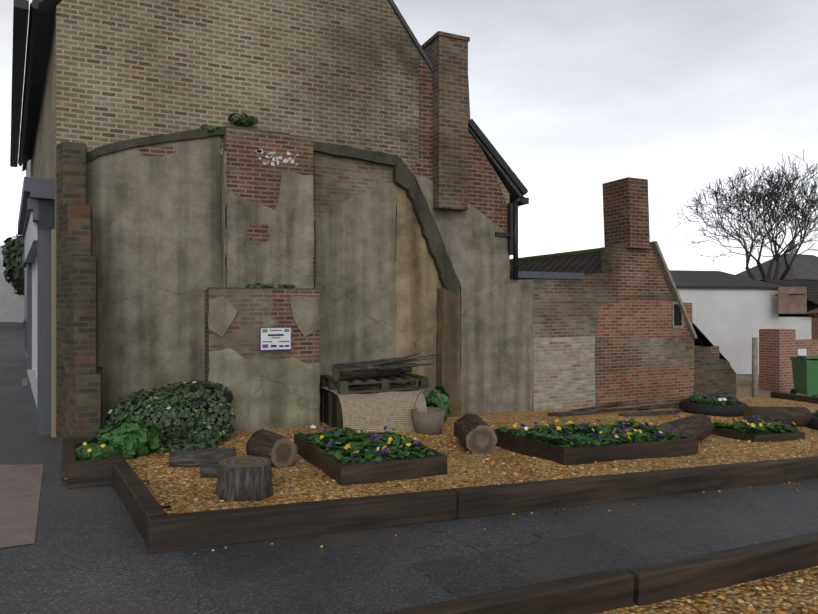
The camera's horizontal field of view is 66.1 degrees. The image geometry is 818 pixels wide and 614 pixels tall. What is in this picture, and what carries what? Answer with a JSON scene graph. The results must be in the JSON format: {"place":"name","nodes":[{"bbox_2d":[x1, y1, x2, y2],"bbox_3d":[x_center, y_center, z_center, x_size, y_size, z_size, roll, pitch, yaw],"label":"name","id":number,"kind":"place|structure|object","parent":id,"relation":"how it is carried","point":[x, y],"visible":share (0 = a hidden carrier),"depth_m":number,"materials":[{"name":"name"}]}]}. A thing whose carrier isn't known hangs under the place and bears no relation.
{"place":"outdoors","nodes":[
{"label":"outdoors","id":0,"kind":"place"},
{"bbox_2d":[207,287,319,289],"bbox_3d":[-1.731,-0.217,7.556,1.315,0.020,0.150,0,0,-25],"label":"ledge","id":1,"kind":"object","parent":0,"point":[263,288],"visible":0.86,"depth_m":7.49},
{"bbox_2d":[56,0,509,317],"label":"brick gable wall","id":2,"kind":"structure","parent":0,"point":[342,72],"depth_m":7.77,"materials":[{"name":"beige brick"}]},
{"bbox_2d":[87,135,220,426],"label":"wall","id":3,"kind":"structure","parent":2,"relation":"attached to","point":[156,250],"depth_m":7.33,"materials":[{"name":"beige concrete"}]},
{"bbox_2d":[139,146,175,155],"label":"exposed brick patch","id":4,"kind":"object","parent":3,"relation":"attached to","point":[167,150],"visible":1,"depth_m":7.34,"materials":[{"name":"red brick"}]},
{"bbox_2d":[86,126,225,162],"bbox_3d":[-3.035,-1.860,7.295,1.754,0.678,0.070,0,0,-25],"label":"wall coping","id":5,"kind":"object","parent":2,"relation":"attached to","point":[138,142],"visible":0.62,"depth_m":7.28,"materials":[{"name":"grey concrete"}]},
{"bbox_2d":[18,0,522,199],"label":"roof bargeboard","id":6,"kind":"object","parent":2,"relation":"on","point":[45,17],"visible":0.12,"depth_m":8.91,"materials":[{"name":"black wood"}]},
{"bbox_2d":[10,0,528,205],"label":"house gutters","id":7,"kind":"object","parent":6,"relation":"attached to","point":[20,16],"visible":0.69,"depth_m":8.53,"materials":[{"name":"black plastic"}]},
{"bbox_2d":[313,152,392,224],"bbox_3d":[-0.535,-1.576,8.482,1.552,1.034,0.012,0,0,-25],"label":"exposed brickwork","id":8,"kind":"object","parent":2,"relation":"attached to","point":[337,180],"visible":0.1,"depth_m":8.30,"materials":[{"name":"beige brick"}]},
{"bbox_2d":[314,182,395,388],"bbox_3d":[-0.704,0.174,8.391,1.167,3.820,0.035,0,0,-25],"label":"render panel","id":9,"kind":"object","parent":2,"relation":"attached to","point":[355,264],"visible":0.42,"depth_m":8.38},
{"bbox_2d":[313,141,409,171],"bbox_3d":[-0.588,-1.839,8.415,1.488,0.586,0.090,0,0,-25],"label":"wall coping","id":10,"kind":"object","parent":2,"relation":"attached to","point":[375,157],"visible":0.79,"depth_m":8.34,"materials":[{"name":"grey concrete"}]},
{"bbox_2d":[421,31,469,210],"bbox_3d":[0.473,-2.590,9.108,0.500,2.430,0.760,0,0,-25],"label":"chimney","id":11,"kind":"object","parent":2,"relation":"attached to","point":[446,54],"visible":0.71,"depth_m":8.78,"materials":[{"name":"brown brick"}]},
{"bbox_2d":[410,171,532,413],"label":"wall","id":12,"kind":"structure","parent":2,"relation":"attached to","point":[496,328],"depth_m":9.23,"materials":[{"name":"grey concrete"}]},
{"bbox_2d":[468,119,527,194],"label":"roof verge","id":13,"kind":"structure","parent":2,"relation":"attached to","point":[497,156],"depth_m":9.25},
{"bbox_2d":[495,196,523,279],"bbox_3d":[1.508,-1.037,9.360,0.495,1.265,0.090,0,0,-25],"label":"downpipe","id":14,"kind":"object","parent":2,"relation":"attached to","point":[512,234],"visible":0.94,"depth_m":9.36,"materials":[{"name":"black plastic"}]},
{"bbox_2d":[0,322,758,613],"bbox_3d":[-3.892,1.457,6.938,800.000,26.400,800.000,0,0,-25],"label":"ground","id":15,"kind":"structure","parent":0,"point":[86,552],"depth_m":3.76,"materials":[{"name":"grey asphalt"}]},
{"bbox_2d":[0,234,23,295],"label":"street tree","id":16,"kind":"object","parent":15,"relation":"on","point":[12,252],"visible":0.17,"depth_m":45.81,"materials":[{"name":"green plant"}]},
{"bbox_2d":[0,245,23,321],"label":"street end building","id":17,"kind":"structure","parent":15,"relation":"on","point":[11,306],"depth_m":50.55,"materials":[{"name":"white paint"}]},
{"bbox_2d":[0,464,42,547],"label":"pavement slabs","id":18,"kind":"structure","parent":15,"relation":"on","point":[20,487],"depth_m":4.66,"materials":[{"name":"grey concrete"}]},
{"bbox_2d":[22,378,26,385],"bbox_3d":[-7.082,1.565,11.724,0.220,0.420,0.700,0,0,-33],"label":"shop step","id":19,"kind":"object","parent":15,"relation":"on","point":[24,381],"visible":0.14,"depth_m":11.44,"materials":[{"name":"concrete"}]},
{"bbox_2d":[26,160,30,356],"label":"neighbour shop","id":20,"kind":"structure","parent":15,"relation":"on","point":[28,169],"depth_m":15.99},
{"bbox_2d":[22,252,26,352],"bbox_3d":[-9.993,-0.125,16.390,0.100,2.600,3.900,0,0,-33],"label":"shopfront","id":21,"kind":"object","parent":20,"relation":"attached to","point":[24,265],"visible":0.43,"depth_m":16.98,"materials":[{"name":"grey"}]},
{"bbox_2d":[22,162,26,171],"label":"neighbour roof","id":22,"kind":"structure","parent":20,"relation":"on","point":[24,166],"depth_m":17.73,"materials":[{"name":"stone"}]},
{"bbox_2d":[31,11,55,228],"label":"house side walls","id":23,"kind":"structure","parent":15,"relation":"on","point":[43,161],"depth_m":8.26,"materials":[{"name":"beige paint"}]},
{"bbox_2d":[18,177,55,436],"bbox_3d":[-5.454,0.165,9.103,0.300,3.220,5.070,0,0,-33],"label":"shopfront joinery","id":24,"kind":"object","parent":23,"relation":"attached to","point":[36,226],"visible":0.92,"depth_m":7.15,"materials":[{"name":"grey wood"}]},
{"bbox_2d":[56,141,102,448],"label":"brick pier","id":25,"kind":"structure","parent":15,"relation":"on","point":[79,394],"depth_m":6.59,"materials":[{"name":"brick"}]},
{"bbox_2d":[65,449,172,514],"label":"garden gravel","id":26,"kind":"structure","parent":15,"relation":"on","point":[166,509],"depth_m":4.91,"materials":[{"name":"gravel"}]},
{"bbox_2d":[80,396,817,513],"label":"gravel bed","id":27,"kind":"object","parent":26,"relation":"on","point":[142,467],"visible":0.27,"depth_m":5.99,"materials":[{"name":"orange gravel"}]},
{"bbox_2d":[76,420,160,460],"bbox_3d":[-2.673,1.256,5.791,0.544,0.384,0.782,0,0,17],"label":"leafy plant","id":28,"kind":"object","parent":27,"relation":"on","point":[130,439],"visible":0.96,"depth_m":5.76,"materials":[{"name":"green plant"}]},
{"bbox_2d":[83,442,104,451],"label":"flowers","id":29,"kind":"object","parent":28,"relation":"on","point":[90,450],"visible":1,"depth_m":5.41,"materials":[{"name":"yellow plant"}]},
{"bbox_2d":[92,381,235,453],"bbox_3d":[-2.534,1.137,6.565,1.388,0.659,1.195,0,0,-25],"label":"ivy mound","id":30,"kind":"object","parent":27,"relation":"on","point":[168,410],"depth_m":6.44,"materials":[{"name":"green plant"}]},
{"bbox_2d":[168,388,232,437],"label":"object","id":31,"kind":"object","parent":27,"relation":"on","point":[229,397],"visible":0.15,"depth_m":6.66,"materials":[{"name":"plant"}]},
{"bbox_2d":[169,448,236,466],"bbox_3d":[-1.827,1.350,5.589,0.550,0.172,0.174,-3,0,-5],"label":"log slab","id":32,"kind":"object","parent":27,"relation":"on","point":[190,458],"depth_m":5.52,"materials":[{"name":"grey wood"}]},
{"bbox_2d":[200,464,217,477],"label":"wood block","id":33,"kind":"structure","parent":27,"relation":"on","point":[208,471],"depth_m":5.22,"materials":[{"name":"grey wood"}]},
{"bbox_2d":[215,455,272,501],"bbox_3d":[-1.263,1.317,4.829,0.419,0.260,0.439,2,-1,-25],"label":"tree stump","id":34,"kind":"object","parent":27,"relation":"on","point":[245,478],"visible":0.96,"depth_m":4.67,"materials":[{"name":"grey wood"}]},
{"bbox_2d":[246,429,297,467],"bbox_3d":[-1.263,1.312,5.798,0.318,0.312,0.400,0,0,-44],"label":"log","id":35,"kind":"object","parent":27,"relation":"on","point":[279,451],"visible":0.79,"depth_m":5.68,"materials":[{"name":"brown wood"}]},
{"bbox_2d":[321,388,337,427],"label":"wooden slats","id":36,"kind":"object","parent":27,"relation":"on","point":[325,407],"visible":0.07,"depth_m":7.81,"materials":[{"name":"black wood"}]},
{"bbox_2d":[320,383,426,432],"bbox_3d":[-0.463,1.270,7.861,1.080,0.516,1.000,0,0,-25],"label":"burlap cloth","id":37,"kind":"object","parent":36,"relation":"on","point":[365,412],"visible":0.62,"depth_m":7.46,"materials":[{"name":"beige fabric"}]},
{"bbox_2d":[320,372,428,428],"bbox_3d":[-0.450,1.198,7.977,1.160,0.644,0.800,0,0,-25],"label":"wooden pallet","id":38,"kind":"object","parent":36,"relation":"on","point":[344,386],"visible":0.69,"depth_m":7.72,"materials":[{"name":"brown wood"}]},
{"bbox_2d":[332,360,385,375],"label":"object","id":39,"kind":"object","parent":38,"relation":"on","point":[333,369],"visible":0.12,"depth_m":7.91,"materials":[{"name":"brown wood"}]},
{"bbox_2d":[334,365,400,380],"bbox_3d":[-0.497,0.796,7.702,0.850,0.148,0.148,-1,1,-32],"label":"log","id":40,"kind":"object","parent":38,"relation":"on","point":[361,374],"visible":0.6,"depth_m":7.60,"materials":[{"name":"brown wood"}]},
{"bbox_2d":[334,353,439,372],"bbox_3d":[-0.311,0.674,7.782,1.260,0.208,0.838,0,0,-25],"label":"stick","id":41,"kind":"object","parent":40,"relation":"on","point":[395,363],"visible":0.96,"depth_m":7.65,"materials":[{"name":"wood"}]},
{"bbox_2d":[400,364,411,372],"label":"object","id":42,"kind":"object","parent":38,"relation":"on","point":[406,370],"visible":0.1,"depth_m":7.99,"materials":[{"name":"brown wood"}]},
{"bbox_2d":[294,432,447,485],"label":"raised bed boards","id":43,"kind":"object","parent":27,"relation":"on","point":[334,468],"visible":0.5,"depth_m":5.36,"materials":[{"name":"brown wood"}]},
{"bbox_2d":[320,444,427,462],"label":"flowers","id":44,"kind":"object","parent":43,"relation":"on","point":[348,454],"depth_m":5.87,"materials":[{"name":"plant"}]},
{"bbox_2d":[297,425,435,464],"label":"flower bed plants","id":45,"kind":"object","parent":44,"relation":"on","point":[377,447],"visible":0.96,"depth_m":5.82,"materials":[{"name":"green plant"}]},
{"bbox_2d":[411,388,445,434],"bbox_3d":[0.233,1.245,7.499,0.420,0.567,0.420,0,0,-25],"label":"wicker basket","id":46,"kind":"object","parent":27,"relation":"on","point":[430,421],"visible":0.85,"depth_m":7.36,"materials":[{"name":"grey wicker"}]},
{"bbox_2d":[425,386,450,421],"bbox_3d":[0.381,1.286,8.228,0.341,0.513,0.347,0,0,10],"label":"plant","id":47,"kind":"object","parent":27,"relation":"on","point":[432,398],"visible":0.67,"depth_m":8.15,"materials":[{"name":"green plant"}]},
{"bbox_2d":[454,413,496,454],"bbox_3d":[0.703,1.361,6.699,0.348,0.349,0.620,0,0,-7],"label":"log","id":48,"kind":"object","parent":27,"relation":"on","point":[474,434],"visible":0.98,"depth_m":6.40,"materials":[{"name":"brown wood"}]},
{"bbox_2d":[494,424,698,464],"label":"raised bed boards","id":49,"kind":"object","parent":27,"relation":"on","point":[591,454],"visible":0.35,"depth_m":6.38,"materials":[{"name":"brown wood"}]},
{"bbox_2d":[547,402,684,416],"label":"wooden poles","id":50,"kind":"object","parent":27,"relation":"on","point":[587,410],"visible":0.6,"depth_m":9.60,"materials":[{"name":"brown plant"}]},
{"bbox_2d":[653,414,712,439],"bbox_3d":[3.212,1.448,7.345,1.000,0.322,0.338,0,0,-45],"label":"log","id":51,"kind":"object","parent":27,"relation":"on","point":[699,426],"visible":0.6,"depth_m":7.22,"materials":[{"name":"brown wood"}]},
{"bbox_2d":[678,397,747,416],"bbox_3d":[4.862,1.603,10.044,1.027,0.198,1.027,0,0,-25],"label":"tyre planter","id":52,"kind":"object","parent":27,"relation":"on","point":[688,406],"visible":0.6,"depth_m":9.64,"materials":[{"name":"rubber"}]},
{"bbox_2d":[690,394,737,404],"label":"flowering plants","id":53,"kind":"object","parent":52,"relation":"on","point":[714,400],"visible":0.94,"depth_m":9.94,"materials":[{"name":"green plant"}]},
{"bbox_2d":[711,427,804,441],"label":"raised bed boards","id":54,"kind":"object","parent":27,"relation":"on","point":[775,437],"visible":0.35,"depth_m":7.70,"materials":[{"name":"brown wood"}]},
{"bbox_2d":[743,406,811,426],"bbox_3d":[5.176,1.546,8.841,0.800,0.298,0.291,0,0,1],"label":"log","id":55,"kind":"object","parent":27,"relation":"on","point":[799,416],"visible":0.79,"depth_m":8.73,"materials":[{"name":"brown wood"}]},
{"bbox_2d":[807,412,817,429],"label":"tyre planter","id":56,"kind":"object","parent":27,"relation":"on","point":[812,423],"visible":0.67,"depth_m":8.67,"materials":[{"name":"rubber"}]},
{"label":"raised bed soil","id":57,"kind":"object","parent":27,"relation":"on","visible":0},
{"bbox_2d":[712,415,799,434],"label":"flower bed plants","id":58,"kind":"object","parent":57,"relation":"on","point":[759,427],"visible":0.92,"depth_m":7.84,"materials":[{"name":"green plant"}]},
{"bbox_2d":[205,289,319,423],"bbox_3d":[-1.788,0.934,7.678,1.315,2.283,0.420,0,0,-25],"label":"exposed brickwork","id":59,"kind":"object","parent":15,"relation":"on","point":[256,309],"visible":0.29,"depth_m":7.45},
{"bbox_2d":[208,296,237,336],"bbox_3d":[-2.151,0.112,7.266,0.332,0.470,0.025,0,0,-25],"label":"render patch","id":60,"kind":"object","parent":59,"relation":"attached to","point":[222,312],"visible":0.87,"depth_m":7.24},
{"bbox_2d":[208,348,320,430],"bbox_3d":[-1.697,1.016,7.475,1.328,1.079,0.025,0,0,-25],"label":"render patch","id":61,"kind":"object","parent":59,"relation":"attached to","point":[267,394],"visible":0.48,"depth_m":7.47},
{"bbox_2d":[223,128,312,271],"bbox_3d":[-1.739,-1.143,7.800,1.064,1.972,0.240,0,0,-25],"label":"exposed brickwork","id":62,"kind":"object","parent":59,"relation":"on","point":[251,176],"visible":0.29,"depth_m":7.64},
{"bbox_2d":[221,151,226,286],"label":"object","id":63,"kind":"object","parent":62,"relation":"attached to","point":[223,212],"visible":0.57,"depth_m":7.46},
{"bbox_2d":[200,113,295,287],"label":"wall weeds","id":64,"kind":"object","parent":62,"relation":"on","point":[237,119],"depth_m":7.60,"materials":[{"name":"green plant"}]},
{"bbox_2d":[224,126,289,134],"bbox_3d":[-1.875,-2.142,7.737,0.764,0.025,0.240,0,0,-25],"label":"coping","id":65,"kind":"object","parent":62,"relation":"on","point":[258,130],"visible":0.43,"depth_m":7.62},
{"bbox_2d":[247,224,269,243],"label":"exposed brick patch","id":66,"kind":"object","parent":62,"relation":"attached to","point":[258,233],"visible":1,"depth_m":7.60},
{"bbox_2d":[225,172,313,287],"bbox_3d":[-1.689,-0.929,7.675,1.086,1.478,0.030,0,0,-25],"label":"rendered chimney breast","id":67,"kind":"object","parent":62,"relation":"attached to","point":[283,255],"visible":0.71,"depth_m":7.70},
{"bbox_2d":[255,149,297,165],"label":"white paint patches","id":68,"kind":"object","parent":62,"relation":"attached to","point":[275,158],"visible":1,"depth_m":7.71,"materials":[{"name":"white paint"}]},
{"bbox_2d":[260,327,291,350],"bbox_3d":[-1.589,0.379,7.497,0.379,0.277,0.017,0,0,-25],"label":"sign","id":69,"kind":"object","parent":59,"relation":"attached to","point":[275,338],"visible":0.98,"depth_m":7.49,"materials":[{"name":"white paper"}]},
{"bbox_2d":[289,296,319,336],"bbox_3d":[-1.272,0.115,7.672,0.377,0.497,0.025,0,0,-25],"label":"render patch","id":70,"kind":"object","parent":59,"relation":"attached to","point":[305,314],"visible":0.88,"depth_m":7.67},
{"bbox_2d":[695,345,718,358],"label":"extension walls","id":71,"kind":"structure","parent":15,"relation":"on","point":[714,350],"depth_m":11.63,"materials":[{"name":"brown brick"}]},
{"bbox_2d":[597,299,692,337],"bbox_3d":[4.001,0.189,10.579,2.146,0.655,0.008,0,0,-25],"label":"brick patch","id":72,"kind":"object","parent":71,"relation":"attached to","point":[636,318],"visible":0.9,"depth_m":10.50,"materials":[{"name":"red brick"}]},
{"bbox_2d":[597,366,692,403],"bbox_3d":[4.001,1.296,10.579,2.146,0.559,0.008,0,0,-25],"label":"brick patch","id":73,"kind":"object","parent":71,"relation":"attached to","point":[640,384],"visible":0.94,"depth_m":10.57,"materials":[{"name":"red brick"}]},
{"bbox_2d":[694,345,736,399],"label":"broken brick wall","id":74,"kind":"structure","parent":15,"relation":"on","point":[713,375],"depth_m":11.23,"materials":[{"name":"brick"}]},
{"bbox_2d":[677,288,778,373],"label":"white outbuilding walls","id":75,"kind":"structure","parent":15,"relation":"on","point":[730,323],"depth_m":19.16,"materials":[{"name":"white paint"}]},
{"bbox_2d":[669,270,782,288],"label":"roof","id":76,"kind":"structure","parent":75,"relation":"on","point":[701,279],"depth_m":19.88,"materials":[{"name":"grey tile"}]},
{"bbox_2d":[775,287,806,313],"bbox_3d":[11.592,-0.205,19.130,0.824,0.820,0.568,0,0,37],"label":"rusty sign board","id":77,"kind":"object","parent":75,"relation":"attached to","point":[792,300],"visible":0.97,"depth_m":19.09,"materials":[{"name":"brown metal"}]},
{"bbox_2d":[675,150,817,279],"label":"bare winter tree","id":78,"kind":"object","parent":15,"relation":"on","point":[791,204],"visible":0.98,"depth_m":33.52,"materials":[{"name":"grey plant"}]},
{"bbox_2d":[752,338,757,396],"bbox_3d":[6.772,1.276,12.308,0.111,1.350,0.111,0,0,43],"label":"concrete post","id":79,"kind":"object","parent":15,"relation":"on","point":[754,367],"visible":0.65,"depth_m":12.27,"materials":[{"name":"grey concrete"}]},
{"bbox_2d":[736,242,817,312],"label":"roof","id":80,"kind":"structure","parent":15,"relation":"on","point":[803,267],"depth_m":68.86,"materials":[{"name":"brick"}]},
{"bbox_2d":[759,329,817,391],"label":"brick wall","id":81,"kind":"structure","parent":15,"relation":"on","point":[778,348],"depth_m":14.37,"materials":[{"name":"red brick"}]},
{"bbox_2d":[797,349,806,356],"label":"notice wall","id":82,"kind":"structure","parent":81,"relation":"attached to","point":[801,352],"depth_m":14.63,"materials":[{"name":"white paper"}]},
{"bbox_2d":[779,316,810,339],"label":"garage door","id":83,"kind":"structure","parent":15,"relation":"on","point":[801,326],"depth_m":20.56,"materials":[{"name":"white metal"}]},
{"bbox_2d":[807,313,817,338],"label":"cottage walls","id":84,"kind":"structure","parent":15,"relation":"on","point":[814,328],"depth_m":21.77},
{"bbox_2d":[0,0,817,274],"label":"sky","id":85,"kind":"structure","parent":0,"point":[576,97],"materials":[{"name":"white"}]},
{"bbox_2d":[395,185,442,406],"bbox_3d":[0.178,0.175,8.801,0.805,3.805,0.030,0,0,-25],"label":"plaster patch","id":86,"kind":"object","parent":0,"point":[418,283],"visible":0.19,"depth_m":8.74,"materials":[{"name":"beige paint"}]},
{"bbox_2d":[392,164,460,297],"bbox_3d":[0.252,-1.002,8.775,1.004,1.888,0.140,0,0,-25],"label":"wall coping","id":87,"kind":"object","parent":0,"point":[404,179],"visible":0.79,"depth_m":8.72,"materials":[{"name":"grey concrete"}]},
{"bbox_2d":[436,288,461,416],"bbox_3d":[0.547,0.907,8.867,0.319,2.337,0.220,0,0,-25],"label":"cross wall stub","id":88,"kind":"object","parent":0,"point":[448,346],"visible":0.54,"depth_m":8.77,"materials":[{"name":"concrete"}]},
{"bbox_2d":[410,58,507,237],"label":"brick wall","id":89,"kind":"structure","parent":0,"point":[486,198],"depth_m":9.15,"materials":[{"name":"brown brick"}]},
{"bbox_2d":[193,482,799,554],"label":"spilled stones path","id":90,"kind":"structure","parent":0,"point":[531,513],"depth_m":4.77,"materials":[{"name":"gravel"}]},
{"bbox_2d":[182,479,817,613],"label":"tarmac path","id":91,"kind":"structure","parent":0,"point":[371,571],"depth_m":4.10,"materials":[{"name":"grey asphalt"}]},
{"bbox_2d":[61,392,817,613],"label":"sleeper borders","id":92,"kind":"object","parent":91,"relation":"on","point":[159,530],"visible":0.96,"depth_m":4.12,"materials":[{"name":"brown wood"}]},
{"bbox_2d":[412,533,658,598],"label":"tarmac repair","id":93,"kind":"structure","parent":91,"relation":"on","point":[469,575],"depth_m":3.78,"materials":[{"name":"grey asphalt"}]},
{"bbox_2d":[510,271,584,278],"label":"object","id":94,"kind":"object","parent":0,"point":[541,275],"visible":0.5,"depth_m":9.69,"materials":[{"name":"grey metal"}]},
{"bbox_2d":[510,252,600,279],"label":"extension roof pantiles","id":95,"kind":"object","parent":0,"point":[588,264],"depth_m":11.71,"materials":[{"name":"tile"}]},
{"bbox_2d":[510,248,599,262],"bbox_3d":[1.852,-1.000,14.658,0.120,0.120,8.800,0,0,-25],"label":"ridge moss","id":96,"kind":"object","parent":95,"relation":"on","point":[578,252],"depth_m":12.21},
{"bbox_2d":[532,242,693,410],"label":"brick wall","id":97,"kind":"structure","parent":0,"point":[565,307],"depth_m":10.22,"materials":[{"name":"beige brick"}]},
{"bbox_2d":[533,336,594,410],"bbox_3d":[2.449,1.115,9.862,1.210,1.290,0.008,0,0,-25],"label":"brick patch","id":98,"kind":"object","parent":97,"relation":"attached to","point":[563,372],"depth_m":9.84,"materials":[{"name":"beige brick"}]},
{"bbox_2d":[602,177,649,248],"bbox_3d":[3.674,-1.549,10.652,0.483,1.148,0.600,0,0,-25],"label":"chimney","id":99,"kind":"object","parent":97,"relation":"on","point":[626,210],"visible":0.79,"depth_m":10.43,"materials":[{"name":"red brick"}]},
{"bbox_2d":[618,251,670,294],"bbox_3d":[3.963,-0.574,10.561,1.173,0.754,0.008,0,0,-25],"label":"brick patch","id":100,"kind":"object","parent":97,"relation":"attached to","point":[640,273],"visible":1,"depth_m":10.52,"materials":[{"name":"brick"}]},
{"bbox_2d":[600,272,726,359],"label":"extension roof","id":101,"kind":"structure","parent":97,"relation":"on","point":[701,339],"depth_m":11.69,"materials":[{"name":"black"}]},
{"bbox_2d":[651,241,696,338],"bbox_3d":[4.561,-0.280,10.809,1.001,1.669,0.100,0,0,-25],"label":"sloped coping","id":102,"kind":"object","parent":97,"relation":"attached to","point":[665,268],"visible":0.86,"depth_m":10.77,"materials":[{"name":"grey concrete"}]},
{"bbox_2d":[672,302,683,327],"bbox_3d":[4.639,0.137,10.861,0.259,0.450,0.030,0,0,-25],"label":"window frame","id":103,"kind":"object","parent":97,"relation":"in","point":[673,326],"visible":0.75,"depth_m":10.81,"materials":[{"name":"grey wood"}]},
{"bbox_2d":[674,304,681,325],"bbox_3d":[4.635,0.137,10.869,0.199,0.370,0.012,0,0,-25],"label":"window","id":104,"kind":"structure","parent":103,"relation":"in","point":[677,317],"depth_m":10.87,"materials":[{"name":"black glass"}]},
{"bbox_2d":[596,566,817,613],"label":"gravel","id":105,"kind":"structure","parent":0,"point":[778,580],"depth_m":3.35,"materials":[{"name":"orange gravel"}]},
{"bbox_2d":[654,576,817,613],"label":"gravel bed","id":106,"kind":"object","parent":105,"relation":"on","point":[805,595],"visible":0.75,"depth_m":3.19,"materials":[{"name":"orange gravel"}]},
{"bbox_2d":[736,375,817,397],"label":"yard gravel","id":107,"kind":"structure","parent":0,"point":[744,385],"depth_m":14.46,"materials":[{"name":"brown gravel"}]},
{"bbox_2d":[790,356,817,396],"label":"green wheelie bin","id":108,"kind":"object","parent":107,"relation":"on","point":[805,373],"visible":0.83,"depth_m":12.91,"materials":[{"name":"green plastic"}]},
{"bbox_2d":[760,279,817,311],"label":"roof","id":109,"kind":"structure","parent":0,"point":[812,295],"depth_m":23.49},
{"bbox_2d":[779,314,817,317],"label":"lean to roof","id":110,"kind":"object","parent":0,"point":[800,315],"depth_m":21.03,"materials":[{"name":"black"}]},
{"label":"raised bed soil","id":111,"kind":"object","parent":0,"visible":0},
{"bbox_2d":[496,415,689,446],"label":"flower bed plants","id":112,"kind":"object","parent":111,"relation":"on","point":[570,434],"visible":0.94,"depth_m":6.72,"materials":[{"name":"green plant"}]}
]}

